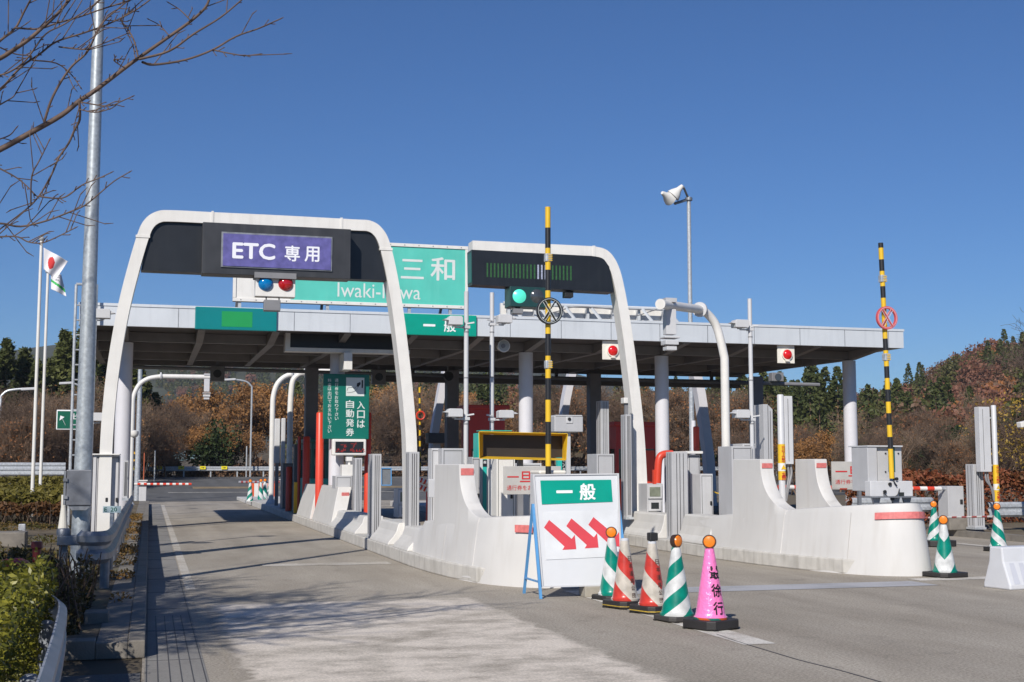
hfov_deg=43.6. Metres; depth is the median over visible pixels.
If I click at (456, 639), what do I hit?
painted square
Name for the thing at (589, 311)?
roof sign back
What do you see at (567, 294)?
gantry camera
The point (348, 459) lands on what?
cctv camera
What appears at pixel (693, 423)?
shaded post
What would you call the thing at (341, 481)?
ticket cabinet
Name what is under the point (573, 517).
folding board
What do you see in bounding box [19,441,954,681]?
ground
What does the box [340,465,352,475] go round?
white box
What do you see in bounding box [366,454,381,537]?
sensor post
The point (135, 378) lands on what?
cedar tree
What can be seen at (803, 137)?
sky
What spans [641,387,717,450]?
bare tree
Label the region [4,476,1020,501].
road
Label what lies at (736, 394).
bare tree
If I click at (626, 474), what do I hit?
sensor post
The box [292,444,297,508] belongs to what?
post
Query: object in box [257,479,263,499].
traffic cone
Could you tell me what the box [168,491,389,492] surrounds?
painted turn line
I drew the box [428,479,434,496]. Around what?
junction box
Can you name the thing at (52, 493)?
clipped hedge
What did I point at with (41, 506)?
clipped hedge
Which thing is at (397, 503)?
card reader cabinet
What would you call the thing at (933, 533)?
traffic cone
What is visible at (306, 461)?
red post
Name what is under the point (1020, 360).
bare tree
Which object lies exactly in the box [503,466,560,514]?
stop sign
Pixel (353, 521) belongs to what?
guard block
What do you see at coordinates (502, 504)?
tall cabinet
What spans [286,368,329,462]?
antenna pole
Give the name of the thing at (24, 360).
cedar tree
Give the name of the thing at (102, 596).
verge
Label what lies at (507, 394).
hill wood
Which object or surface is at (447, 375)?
hanging signal
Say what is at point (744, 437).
bare tree
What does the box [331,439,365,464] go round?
led board
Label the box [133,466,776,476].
guardrail
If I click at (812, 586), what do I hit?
painted band
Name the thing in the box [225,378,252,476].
street lamp
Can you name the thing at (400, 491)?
window frame
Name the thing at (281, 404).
brown leaf tree
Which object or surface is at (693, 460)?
roofed cabinet
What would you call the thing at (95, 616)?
drain cover
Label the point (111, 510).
route plate
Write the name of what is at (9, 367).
cedar tree
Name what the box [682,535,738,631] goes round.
traffic cone
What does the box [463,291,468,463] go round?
camera pole
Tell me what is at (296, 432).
brown leaf tree
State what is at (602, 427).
sensor post
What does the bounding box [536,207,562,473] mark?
raised gate arm
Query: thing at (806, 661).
road joint
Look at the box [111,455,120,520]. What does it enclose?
gantry cabinet
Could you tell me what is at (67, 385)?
cedar tree
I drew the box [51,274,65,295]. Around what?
flag
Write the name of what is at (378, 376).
hanging signal
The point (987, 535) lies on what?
kerb
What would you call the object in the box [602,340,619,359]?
red stop lamp
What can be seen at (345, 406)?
entrance sign
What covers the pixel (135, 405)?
bare tree
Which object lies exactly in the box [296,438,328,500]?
toll booth
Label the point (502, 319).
detection camera
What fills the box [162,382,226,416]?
brown leaf tree
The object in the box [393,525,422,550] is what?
guard block
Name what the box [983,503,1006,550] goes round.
traffic cone
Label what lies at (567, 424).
camera box
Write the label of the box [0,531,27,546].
concrete slab
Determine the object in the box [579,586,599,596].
concrete block
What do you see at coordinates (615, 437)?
toll booth
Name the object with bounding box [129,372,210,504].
antenna pole
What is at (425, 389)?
cedar tree
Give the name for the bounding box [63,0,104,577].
lamp column
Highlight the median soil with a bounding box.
[193,486,426,488]
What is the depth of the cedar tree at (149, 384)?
103.76 m
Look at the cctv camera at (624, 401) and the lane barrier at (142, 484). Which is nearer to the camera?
the cctv camera at (624, 401)
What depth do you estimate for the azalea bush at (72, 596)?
12.29 m
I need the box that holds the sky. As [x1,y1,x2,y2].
[0,0,1023,465]
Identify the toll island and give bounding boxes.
[247,499,484,582]
[390,501,854,572]
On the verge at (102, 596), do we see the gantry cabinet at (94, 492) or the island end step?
the gantry cabinet at (94, 492)
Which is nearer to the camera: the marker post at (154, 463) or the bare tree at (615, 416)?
the marker post at (154, 463)
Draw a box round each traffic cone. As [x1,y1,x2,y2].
[246,479,253,501]
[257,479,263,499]
[263,479,267,498]
[591,527,617,599]
[602,538,639,609]
[629,532,663,614]
[653,534,694,622]
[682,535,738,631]
[922,515,967,577]
[927,501,955,546]
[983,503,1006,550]
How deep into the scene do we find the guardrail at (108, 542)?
15.48 m
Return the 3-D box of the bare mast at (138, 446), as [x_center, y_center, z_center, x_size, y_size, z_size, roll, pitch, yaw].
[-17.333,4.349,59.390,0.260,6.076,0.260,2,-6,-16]
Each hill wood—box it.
[280,372,710,464]
[699,329,1023,462]
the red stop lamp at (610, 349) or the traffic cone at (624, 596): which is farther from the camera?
the red stop lamp at (610, 349)
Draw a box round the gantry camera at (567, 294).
[562,291,573,297]
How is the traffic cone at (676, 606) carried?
on the road at (967, 630)
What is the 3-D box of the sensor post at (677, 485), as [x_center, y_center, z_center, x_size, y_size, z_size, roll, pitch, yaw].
[3.196,3.006,24.774,0.369,1.713,0.340,2,-6,-16]
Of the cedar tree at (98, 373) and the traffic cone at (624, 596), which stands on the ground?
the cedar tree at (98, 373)
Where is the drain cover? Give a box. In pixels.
[84,609,108,624]
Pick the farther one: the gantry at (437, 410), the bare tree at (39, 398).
the bare tree at (39, 398)
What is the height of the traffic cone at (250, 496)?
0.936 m
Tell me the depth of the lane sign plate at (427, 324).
33.30 m
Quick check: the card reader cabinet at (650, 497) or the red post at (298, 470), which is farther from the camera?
the red post at (298, 470)
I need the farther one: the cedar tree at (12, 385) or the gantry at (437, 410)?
the cedar tree at (12, 385)
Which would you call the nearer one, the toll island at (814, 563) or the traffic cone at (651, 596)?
the traffic cone at (651, 596)
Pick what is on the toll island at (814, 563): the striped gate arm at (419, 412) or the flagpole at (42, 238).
the striped gate arm at (419, 412)
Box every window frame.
[399,490,401,503]
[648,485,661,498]
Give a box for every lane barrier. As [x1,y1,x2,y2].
[134,480,191,500]
[239,479,279,482]
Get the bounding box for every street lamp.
[0,387,33,410]
[59,382,77,385]
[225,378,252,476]
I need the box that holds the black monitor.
[425,433,444,447]
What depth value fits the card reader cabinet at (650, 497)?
26.51 m
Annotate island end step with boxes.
[237,496,279,503]
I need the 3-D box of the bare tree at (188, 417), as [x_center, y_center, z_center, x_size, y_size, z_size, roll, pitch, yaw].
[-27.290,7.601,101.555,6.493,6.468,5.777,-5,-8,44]
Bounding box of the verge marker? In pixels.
[58,495,67,528]
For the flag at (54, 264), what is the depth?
34.30 m
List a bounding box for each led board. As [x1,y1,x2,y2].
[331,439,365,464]
[473,430,567,515]
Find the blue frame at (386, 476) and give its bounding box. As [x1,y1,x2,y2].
[381,468,391,485]
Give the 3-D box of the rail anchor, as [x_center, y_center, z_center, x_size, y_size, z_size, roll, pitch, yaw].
[-5.518,2.716,16.048,0.384,0.737,0.250,2,-6,-16]
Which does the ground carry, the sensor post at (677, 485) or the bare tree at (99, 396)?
the bare tree at (99, 396)
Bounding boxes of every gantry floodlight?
[263,297,280,311]
[511,307,522,314]
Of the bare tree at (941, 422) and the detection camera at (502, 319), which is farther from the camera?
the bare tree at (941, 422)
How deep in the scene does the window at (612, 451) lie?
38.84 m
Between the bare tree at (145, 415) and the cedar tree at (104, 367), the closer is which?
the bare tree at (145, 415)
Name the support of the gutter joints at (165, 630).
on the gutter
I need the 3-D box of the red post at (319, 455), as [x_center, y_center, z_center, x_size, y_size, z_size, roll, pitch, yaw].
[-5.148,3.329,34.230,0.210,2.837,0.207,2,-6,-16]
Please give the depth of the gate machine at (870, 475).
20.91 m
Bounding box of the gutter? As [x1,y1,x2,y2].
[144,504,208,681]
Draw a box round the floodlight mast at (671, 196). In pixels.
[661,184,693,450]
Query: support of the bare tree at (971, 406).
on the ground
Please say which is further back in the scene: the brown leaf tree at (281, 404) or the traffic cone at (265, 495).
the brown leaf tree at (281, 404)
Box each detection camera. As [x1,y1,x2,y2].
[80,309,115,320]
[93,413,101,423]
[443,316,474,328]
[443,408,473,419]
[486,410,518,420]
[487,314,515,325]
[728,319,757,330]
[730,410,759,420]
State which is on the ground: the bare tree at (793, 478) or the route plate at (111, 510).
the bare tree at (793, 478)
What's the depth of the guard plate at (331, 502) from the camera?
31.11 m
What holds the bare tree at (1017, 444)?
on the ground
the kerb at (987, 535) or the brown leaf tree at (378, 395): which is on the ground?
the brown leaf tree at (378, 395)
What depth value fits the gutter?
13.54 m
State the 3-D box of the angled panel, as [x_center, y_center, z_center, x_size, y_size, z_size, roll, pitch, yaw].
[4.876,2.522,24.720,0.195,2.582,0.404,2,-6,-16]
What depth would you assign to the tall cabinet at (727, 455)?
23.95 m
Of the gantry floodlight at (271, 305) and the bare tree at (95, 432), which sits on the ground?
the bare tree at (95, 432)
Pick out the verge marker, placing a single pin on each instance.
(63, 522)
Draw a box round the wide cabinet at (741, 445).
[730,444,754,449]
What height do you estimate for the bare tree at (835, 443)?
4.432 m
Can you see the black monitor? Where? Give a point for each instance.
(436, 439)
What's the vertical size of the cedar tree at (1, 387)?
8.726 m
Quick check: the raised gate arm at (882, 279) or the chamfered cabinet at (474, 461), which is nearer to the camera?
the raised gate arm at (882, 279)
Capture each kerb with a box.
[37,501,148,660]
[713,511,1023,541]
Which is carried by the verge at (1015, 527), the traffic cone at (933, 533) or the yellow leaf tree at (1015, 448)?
the yellow leaf tree at (1015, 448)
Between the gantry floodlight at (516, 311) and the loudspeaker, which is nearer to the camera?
the gantry floodlight at (516, 311)
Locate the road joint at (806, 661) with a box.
[717,634,880,681]
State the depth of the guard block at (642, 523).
25.79 m
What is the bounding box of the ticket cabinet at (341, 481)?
[332,476,351,509]
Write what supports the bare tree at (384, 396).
on the ground
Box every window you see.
[301,449,328,478]
[610,449,653,478]
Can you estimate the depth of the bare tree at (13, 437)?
67.20 m
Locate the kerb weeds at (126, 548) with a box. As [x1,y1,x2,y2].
[109,513,142,602]
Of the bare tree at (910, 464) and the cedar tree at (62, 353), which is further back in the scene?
the cedar tree at (62, 353)
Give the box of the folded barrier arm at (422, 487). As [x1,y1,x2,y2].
[419,477,427,491]
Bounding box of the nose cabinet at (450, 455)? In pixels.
[438,448,463,463]
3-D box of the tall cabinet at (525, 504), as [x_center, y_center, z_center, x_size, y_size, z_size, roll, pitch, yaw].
[0.257,3.027,24.081,0.457,1.451,0.630,2,-6,-16]
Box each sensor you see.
[274,419,279,505]
[281,418,285,462]
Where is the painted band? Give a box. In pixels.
[636,581,934,593]
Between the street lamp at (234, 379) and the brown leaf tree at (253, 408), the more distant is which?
the brown leaf tree at (253, 408)
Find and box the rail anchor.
[56,528,79,562]
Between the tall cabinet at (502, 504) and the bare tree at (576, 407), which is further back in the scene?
the bare tree at (576, 407)
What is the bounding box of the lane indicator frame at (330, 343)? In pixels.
[284,333,409,371]
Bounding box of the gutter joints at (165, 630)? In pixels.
[146,510,206,681]
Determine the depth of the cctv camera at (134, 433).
45.83 m
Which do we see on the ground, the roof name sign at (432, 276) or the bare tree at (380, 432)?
the bare tree at (380, 432)
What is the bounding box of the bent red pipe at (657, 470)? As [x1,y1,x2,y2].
[652,450,672,483]
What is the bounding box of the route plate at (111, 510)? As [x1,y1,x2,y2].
[103,506,120,526]
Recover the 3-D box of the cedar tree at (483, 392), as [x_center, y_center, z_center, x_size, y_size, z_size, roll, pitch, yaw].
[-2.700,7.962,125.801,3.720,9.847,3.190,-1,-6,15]
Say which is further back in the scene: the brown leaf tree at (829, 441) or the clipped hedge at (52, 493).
the brown leaf tree at (829, 441)
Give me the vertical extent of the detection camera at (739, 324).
0.196 m
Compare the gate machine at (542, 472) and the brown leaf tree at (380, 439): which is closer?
the gate machine at (542, 472)
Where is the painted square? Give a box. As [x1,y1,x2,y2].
[205,596,692,681]
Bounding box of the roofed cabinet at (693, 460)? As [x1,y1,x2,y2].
[687,454,699,513]
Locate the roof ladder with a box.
[67,283,97,527]
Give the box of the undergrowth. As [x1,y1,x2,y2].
[68,456,830,476]
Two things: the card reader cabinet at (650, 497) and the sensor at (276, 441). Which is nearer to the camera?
the card reader cabinet at (650, 497)
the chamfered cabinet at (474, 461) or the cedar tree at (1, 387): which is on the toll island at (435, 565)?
the chamfered cabinet at (474, 461)
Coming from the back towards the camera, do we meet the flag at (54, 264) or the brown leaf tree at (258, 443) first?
the brown leaf tree at (258, 443)
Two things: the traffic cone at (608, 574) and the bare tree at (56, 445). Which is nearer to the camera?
the traffic cone at (608, 574)
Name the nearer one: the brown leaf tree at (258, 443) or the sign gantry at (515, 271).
the sign gantry at (515, 271)
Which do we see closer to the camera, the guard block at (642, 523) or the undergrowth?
the guard block at (642, 523)
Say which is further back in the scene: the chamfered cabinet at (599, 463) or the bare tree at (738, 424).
the bare tree at (738, 424)
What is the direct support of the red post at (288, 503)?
on the toll island at (435, 565)
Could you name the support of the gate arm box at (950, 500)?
on the kerb at (987, 535)
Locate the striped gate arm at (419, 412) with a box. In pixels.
[416,387,424,472]
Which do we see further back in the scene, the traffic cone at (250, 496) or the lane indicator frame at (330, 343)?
the traffic cone at (250, 496)
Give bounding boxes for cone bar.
[925,515,993,518]
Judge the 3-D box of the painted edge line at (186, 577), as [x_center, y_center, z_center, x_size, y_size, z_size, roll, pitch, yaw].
[-9.422,5.067,35.199,0.130,0.001,38.500,2,-6,-16]
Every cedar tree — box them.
[0,337,21,396]
[0,354,4,404]
[2,380,21,462]
[9,346,33,403]
[25,358,47,407]
[46,356,62,400]
[47,328,78,401]
[59,377,76,401]
[68,328,104,392]
[95,388,102,439]
[100,364,106,393]
[132,369,150,473]
[142,381,156,465]
[142,392,164,474]
[422,383,433,405]
[475,372,489,404]
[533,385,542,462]
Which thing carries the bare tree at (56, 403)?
on the ground
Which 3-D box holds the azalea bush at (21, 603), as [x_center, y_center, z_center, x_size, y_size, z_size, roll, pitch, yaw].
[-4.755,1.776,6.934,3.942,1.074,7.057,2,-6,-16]
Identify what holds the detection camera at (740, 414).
attached to the camera pole at (750, 356)
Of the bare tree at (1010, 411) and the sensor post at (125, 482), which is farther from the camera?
the bare tree at (1010, 411)
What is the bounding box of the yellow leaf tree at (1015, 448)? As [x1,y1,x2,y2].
[959,391,1023,501]
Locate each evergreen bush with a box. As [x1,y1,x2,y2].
[179,418,245,476]
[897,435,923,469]
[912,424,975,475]
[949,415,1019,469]
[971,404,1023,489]
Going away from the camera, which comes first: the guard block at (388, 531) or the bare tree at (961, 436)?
the guard block at (388, 531)
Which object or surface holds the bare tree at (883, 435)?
on the ground
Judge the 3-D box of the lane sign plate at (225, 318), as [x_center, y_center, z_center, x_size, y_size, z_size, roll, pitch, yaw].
[-6.887,-0.547,31.977,2.002,0.566,0.065,2,-6,-16]
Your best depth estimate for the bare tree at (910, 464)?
80.48 m
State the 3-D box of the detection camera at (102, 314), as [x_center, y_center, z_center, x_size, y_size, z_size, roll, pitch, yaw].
[-7.800,-0.488,24.116,0.628,0.225,0.220,2,-6,-16]
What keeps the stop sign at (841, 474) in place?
on the toll island at (814, 563)
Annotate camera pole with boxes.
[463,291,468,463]
[489,292,493,515]
[747,298,754,458]
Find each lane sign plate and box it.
[195,307,276,331]
[404,313,476,336]
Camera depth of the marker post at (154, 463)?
86.31 m
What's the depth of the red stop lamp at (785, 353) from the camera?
36.16 m
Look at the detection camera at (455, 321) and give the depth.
21.98 m
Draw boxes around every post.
[122,461,128,500]
[154,450,155,480]
[246,446,246,476]
[285,467,291,510]
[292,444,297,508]
[293,482,296,512]
[297,436,300,510]
[302,436,309,493]
[315,412,323,506]
[352,458,361,511]
[364,412,370,512]
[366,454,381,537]
[405,452,419,525]
[426,486,427,520]
[596,401,608,453]
[621,414,633,518]
[664,458,666,512]
[665,452,687,538]
[691,421,695,450]
[965,464,986,529]
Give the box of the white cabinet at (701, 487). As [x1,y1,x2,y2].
[690,474,712,514]
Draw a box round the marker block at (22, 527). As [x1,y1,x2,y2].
[18,524,25,530]
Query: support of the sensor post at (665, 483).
on the guard block at (642, 523)
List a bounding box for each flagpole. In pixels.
[30,236,44,516]
[39,271,48,484]
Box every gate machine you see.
[530,470,565,512]
[848,445,915,503]
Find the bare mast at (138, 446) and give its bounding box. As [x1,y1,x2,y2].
[134,369,142,500]
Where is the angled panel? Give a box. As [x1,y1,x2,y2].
[754,404,773,470]
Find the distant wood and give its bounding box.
[155,366,514,412]
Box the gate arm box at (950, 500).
[777,485,969,529]
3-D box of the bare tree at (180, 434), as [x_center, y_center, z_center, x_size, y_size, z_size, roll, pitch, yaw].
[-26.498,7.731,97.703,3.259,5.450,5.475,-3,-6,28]
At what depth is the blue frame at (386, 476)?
75.44 m
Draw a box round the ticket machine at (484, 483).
[480,459,487,512]
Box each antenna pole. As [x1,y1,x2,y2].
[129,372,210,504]
[266,369,294,503]
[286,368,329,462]
[655,298,729,446]
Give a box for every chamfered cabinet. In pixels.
[468,457,479,500]
[587,454,613,473]
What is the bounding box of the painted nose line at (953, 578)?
[910,576,985,580]
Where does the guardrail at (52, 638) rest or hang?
on the shoulder
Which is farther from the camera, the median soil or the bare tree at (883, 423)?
the bare tree at (883, 423)
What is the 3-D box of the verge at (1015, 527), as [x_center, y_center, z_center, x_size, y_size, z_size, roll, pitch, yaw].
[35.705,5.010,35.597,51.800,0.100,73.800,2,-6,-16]
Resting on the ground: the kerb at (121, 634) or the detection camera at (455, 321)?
the kerb at (121, 634)
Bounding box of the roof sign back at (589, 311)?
[500,301,678,321]
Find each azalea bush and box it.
[0,544,101,635]
[0,547,58,681]
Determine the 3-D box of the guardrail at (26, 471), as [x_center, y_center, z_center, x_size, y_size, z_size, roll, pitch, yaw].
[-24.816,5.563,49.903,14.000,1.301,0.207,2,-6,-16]
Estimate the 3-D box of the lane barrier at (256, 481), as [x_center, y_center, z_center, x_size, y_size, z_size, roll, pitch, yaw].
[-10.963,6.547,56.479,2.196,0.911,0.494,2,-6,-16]
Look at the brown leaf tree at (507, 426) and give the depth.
125.34 m
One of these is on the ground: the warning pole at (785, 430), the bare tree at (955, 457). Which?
the bare tree at (955, 457)
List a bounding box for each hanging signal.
[210,362,224,381]
[371,365,385,384]
[443,366,452,380]
[768,372,783,381]
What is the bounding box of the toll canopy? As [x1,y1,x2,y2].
[79,302,903,523]
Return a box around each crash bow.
[411,464,576,587]
[699,459,931,575]
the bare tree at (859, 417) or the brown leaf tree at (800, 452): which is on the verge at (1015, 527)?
the brown leaf tree at (800, 452)
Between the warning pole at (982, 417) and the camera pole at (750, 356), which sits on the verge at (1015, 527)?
the warning pole at (982, 417)
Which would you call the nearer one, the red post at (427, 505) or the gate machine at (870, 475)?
the gate machine at (870, 475)
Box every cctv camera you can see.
[131,430,138,437]
[345,457,351,464]
[621,398,627,414]
[1016,421,1023,427]
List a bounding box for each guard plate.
[297,484,323,518]
[312,485,350,524]
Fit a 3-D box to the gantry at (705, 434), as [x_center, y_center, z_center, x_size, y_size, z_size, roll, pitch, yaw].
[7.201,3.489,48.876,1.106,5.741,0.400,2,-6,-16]
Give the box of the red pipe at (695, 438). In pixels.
[693,426,698,450]
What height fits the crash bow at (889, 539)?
1.738 m
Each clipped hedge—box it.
[0,475,63,485]
[0,482,66,523]
[0,501,60,524]
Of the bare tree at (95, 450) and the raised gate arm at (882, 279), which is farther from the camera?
the bare tree at (95, 450)
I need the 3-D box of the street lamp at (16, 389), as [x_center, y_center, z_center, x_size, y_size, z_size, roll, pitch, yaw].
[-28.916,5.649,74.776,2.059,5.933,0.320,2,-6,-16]
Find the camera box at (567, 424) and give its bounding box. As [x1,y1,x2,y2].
[551,415,582,473]
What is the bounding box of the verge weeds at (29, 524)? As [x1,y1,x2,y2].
[0,518,99,596]
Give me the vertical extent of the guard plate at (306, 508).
0.896 m
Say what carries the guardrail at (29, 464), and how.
on the ground
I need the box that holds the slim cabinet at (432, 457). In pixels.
[428,448,437,519]
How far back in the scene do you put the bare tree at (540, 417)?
107.34 m
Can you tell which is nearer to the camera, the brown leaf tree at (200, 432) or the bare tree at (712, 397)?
the brown leaf tree at (200, 432)
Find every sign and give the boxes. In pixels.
[56,410,75,429]
[232,243,467,313]
[322,374,368,438]
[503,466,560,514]
[831,462,861,504]
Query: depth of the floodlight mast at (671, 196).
54.38 m
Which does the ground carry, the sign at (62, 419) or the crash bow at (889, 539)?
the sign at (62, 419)
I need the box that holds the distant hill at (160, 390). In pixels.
[7,345,654,442]
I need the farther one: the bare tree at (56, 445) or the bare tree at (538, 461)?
the bare tree at (538, 461)
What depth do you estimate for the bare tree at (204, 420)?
103.25 m
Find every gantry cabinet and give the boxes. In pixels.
[91,455,96,530]
[95,455,107,530]
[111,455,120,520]
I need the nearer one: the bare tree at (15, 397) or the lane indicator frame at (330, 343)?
the lane indicator frame at (330, 343)
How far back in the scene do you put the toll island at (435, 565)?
22.63 m
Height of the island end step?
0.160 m
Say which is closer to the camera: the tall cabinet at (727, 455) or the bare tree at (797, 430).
the tall cabinet at (727, 455)
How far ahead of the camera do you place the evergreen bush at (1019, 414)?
83.60 m
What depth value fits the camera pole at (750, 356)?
24.14 m
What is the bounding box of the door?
[646,450,654,482]
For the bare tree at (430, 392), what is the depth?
114.61 m
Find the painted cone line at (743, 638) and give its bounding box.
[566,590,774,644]
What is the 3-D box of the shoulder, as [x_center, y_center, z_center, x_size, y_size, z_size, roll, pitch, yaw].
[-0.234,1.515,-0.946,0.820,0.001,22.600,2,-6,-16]
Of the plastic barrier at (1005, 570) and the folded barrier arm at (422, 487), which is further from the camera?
the folded barrier arm at (422, 487)
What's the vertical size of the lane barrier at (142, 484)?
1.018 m
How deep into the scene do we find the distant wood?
726.56 m
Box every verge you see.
[0,501,138,643]
[713,494,1023,534]
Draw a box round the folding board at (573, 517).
[523,473,623,598]
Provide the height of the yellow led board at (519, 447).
1.432 m
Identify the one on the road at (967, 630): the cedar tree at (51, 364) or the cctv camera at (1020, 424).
the cctv camera at (1020, 424)
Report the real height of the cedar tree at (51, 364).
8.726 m
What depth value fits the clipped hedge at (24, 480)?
42.30 m
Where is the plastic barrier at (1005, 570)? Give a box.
[984,545,1023,589]
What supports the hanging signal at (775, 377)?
hanging from the toll canopy
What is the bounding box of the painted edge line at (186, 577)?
[161,505,194,589]
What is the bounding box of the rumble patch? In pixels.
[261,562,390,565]
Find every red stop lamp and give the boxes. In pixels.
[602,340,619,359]
[777,345,794,363]
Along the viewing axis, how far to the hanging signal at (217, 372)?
41.26 m
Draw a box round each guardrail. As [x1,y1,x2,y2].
[0,463,65,476]
[0,467,65,476]
[19,595,66,681]
[76,495,133,588]
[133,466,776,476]
[852,497,933,511]
[988,502,1023,516]
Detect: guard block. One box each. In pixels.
[329,510,382,533]
[370,519,420,544]
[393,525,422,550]
[621,510,666,537]
[679,514,714,544]
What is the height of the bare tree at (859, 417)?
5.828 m
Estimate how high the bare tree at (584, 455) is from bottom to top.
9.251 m
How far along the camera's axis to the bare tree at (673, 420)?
109.34 m
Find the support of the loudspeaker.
attached to the toll canopy
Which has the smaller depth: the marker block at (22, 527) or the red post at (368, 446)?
the marker block at (22, 527)
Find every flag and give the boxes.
[44,248,67,279]
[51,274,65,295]
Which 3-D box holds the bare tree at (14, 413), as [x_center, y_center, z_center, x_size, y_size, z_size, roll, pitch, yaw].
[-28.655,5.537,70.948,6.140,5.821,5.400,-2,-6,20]
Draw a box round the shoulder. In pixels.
[60,673,139,681]
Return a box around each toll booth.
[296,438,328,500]
[457,405,509,456]
[609,421,655,509]
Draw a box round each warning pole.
[777,394,793,500]
[974,405,999,510]
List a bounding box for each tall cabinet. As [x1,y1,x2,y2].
[488,459,514,516]
[515,463,541,515]
[718,446,752,514]
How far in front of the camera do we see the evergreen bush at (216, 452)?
99.55 m
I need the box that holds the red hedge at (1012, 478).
[844,468,1023,523]
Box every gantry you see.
[97,210,416,530]
[427,371,444,479]
[467,241,646,510]
[558,374,575,470]
[689,376,716,505]
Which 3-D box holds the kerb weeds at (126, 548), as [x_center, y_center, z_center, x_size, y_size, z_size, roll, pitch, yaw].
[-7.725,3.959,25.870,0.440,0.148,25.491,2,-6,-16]
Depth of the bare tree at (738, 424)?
109.36 m
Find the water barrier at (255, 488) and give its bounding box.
[251,483,274,496]
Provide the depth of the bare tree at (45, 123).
8.70 m
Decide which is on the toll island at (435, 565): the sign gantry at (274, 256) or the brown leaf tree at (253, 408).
the sign gantry at (274, 256)
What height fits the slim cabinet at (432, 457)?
1.689 m
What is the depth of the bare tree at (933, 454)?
79.30 m
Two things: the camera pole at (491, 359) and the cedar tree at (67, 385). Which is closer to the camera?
the camera pole at (491, 359)
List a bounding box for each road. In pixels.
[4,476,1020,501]
[141,500,1023,681]
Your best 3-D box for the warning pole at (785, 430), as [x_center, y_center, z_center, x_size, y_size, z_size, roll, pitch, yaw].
[4.885,2.297,22.903,0.299,2.674,0.213,2,-6,-16]
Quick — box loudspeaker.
[497,338,509,351]
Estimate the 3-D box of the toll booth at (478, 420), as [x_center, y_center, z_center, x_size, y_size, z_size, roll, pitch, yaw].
[-0.893,3.607,39.164,1.361,3.250,1.300,2,-6,-16]
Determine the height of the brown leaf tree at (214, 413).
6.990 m
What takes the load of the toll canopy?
on the road at (967, 630)
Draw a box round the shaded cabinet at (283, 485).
[280,463,292,508]
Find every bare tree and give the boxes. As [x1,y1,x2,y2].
[0,0,291,255]
[0,380,67,476]
[0,394,46,459]
[0,396,95,469]
[0,411,64,482]
[12,389,75,461]
[20,406,100,482]
[25,382,100,468]
[40,393,96,458]
[46,393,145,484]
[60,375,142,446]
[93,421,154,468]
[94,388,156,461]
[133,398,197,479]
[134,399,168,456]
[135,408,189,477]
[145,405,185,476]
[150,401,199,476]
[163,410,188,476]
[173,408,247,445]
[354,395,417,465]
[370,384,431,461]
[370,395,444,462]
[388,382,483,447]
[440,395,483,447]
[505,385,586,465]
[512,386,555,462]
[533,385,586,460]
[571,376,618,463]
[575,385,654,444]
[608,387,688,449]
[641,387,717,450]
[643,387,720,450]
[700,389,777,458]
[719,387,764,443]
[720,427,777,472]
[773,428,818,494]
[777,418,833,470]
[798,438,840,481]
[826,406,900,443]
[830,422,867,491]
[831,427,906,461]
[859,405,945,445]
[865,427,925,468]
[882,423,935,469]
[901,418,960,471]
[904,408,966,442]
[927,435,975,475]
[947,388,1001,428]
[949,410,1013,455]
[964,416,1023,485]
[965,308,1023,464]
[999,417,1023,471]
[1000,395,1022,419]
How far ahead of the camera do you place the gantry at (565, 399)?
47.37 m
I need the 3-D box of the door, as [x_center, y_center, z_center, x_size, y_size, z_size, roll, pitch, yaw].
[4.109,4.258,38.937,0.499,1.850,0.018,2,-6,-16]
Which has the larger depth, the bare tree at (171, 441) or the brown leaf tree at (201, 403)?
the brown leaf tree at (201, 403)
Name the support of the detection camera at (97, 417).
attached to the camera pole
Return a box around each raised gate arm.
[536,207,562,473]
[876,243,897,478]
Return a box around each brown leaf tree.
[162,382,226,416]
[163,397,191,472]
[173,399,234,465]
[178,422,213,465]
[184,394,269,459]
[210,381,303,473]
[220,425,268,476]
[233,379,303,464]
[234,380,299,461]
[266,399,322,443]
[369,382,428,459]
[371,408,428,462]
[459,391,511,420]
[484,401,518,431]
[773,433,839,494]
[794,427,835,463]
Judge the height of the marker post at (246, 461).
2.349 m
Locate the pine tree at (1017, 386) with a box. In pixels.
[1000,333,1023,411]
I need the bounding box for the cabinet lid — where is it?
[673,451,702,453]
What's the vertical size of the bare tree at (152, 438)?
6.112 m
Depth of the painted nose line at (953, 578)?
18.40 m
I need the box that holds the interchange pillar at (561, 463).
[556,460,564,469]
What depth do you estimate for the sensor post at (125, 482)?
25.23 m
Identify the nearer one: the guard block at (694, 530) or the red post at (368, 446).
the guard block at (694, 530)
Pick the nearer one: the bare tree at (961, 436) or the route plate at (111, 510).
the route plate at (111, 510)
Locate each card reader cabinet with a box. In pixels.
[394,488,401,518]
[638,483,662,511]

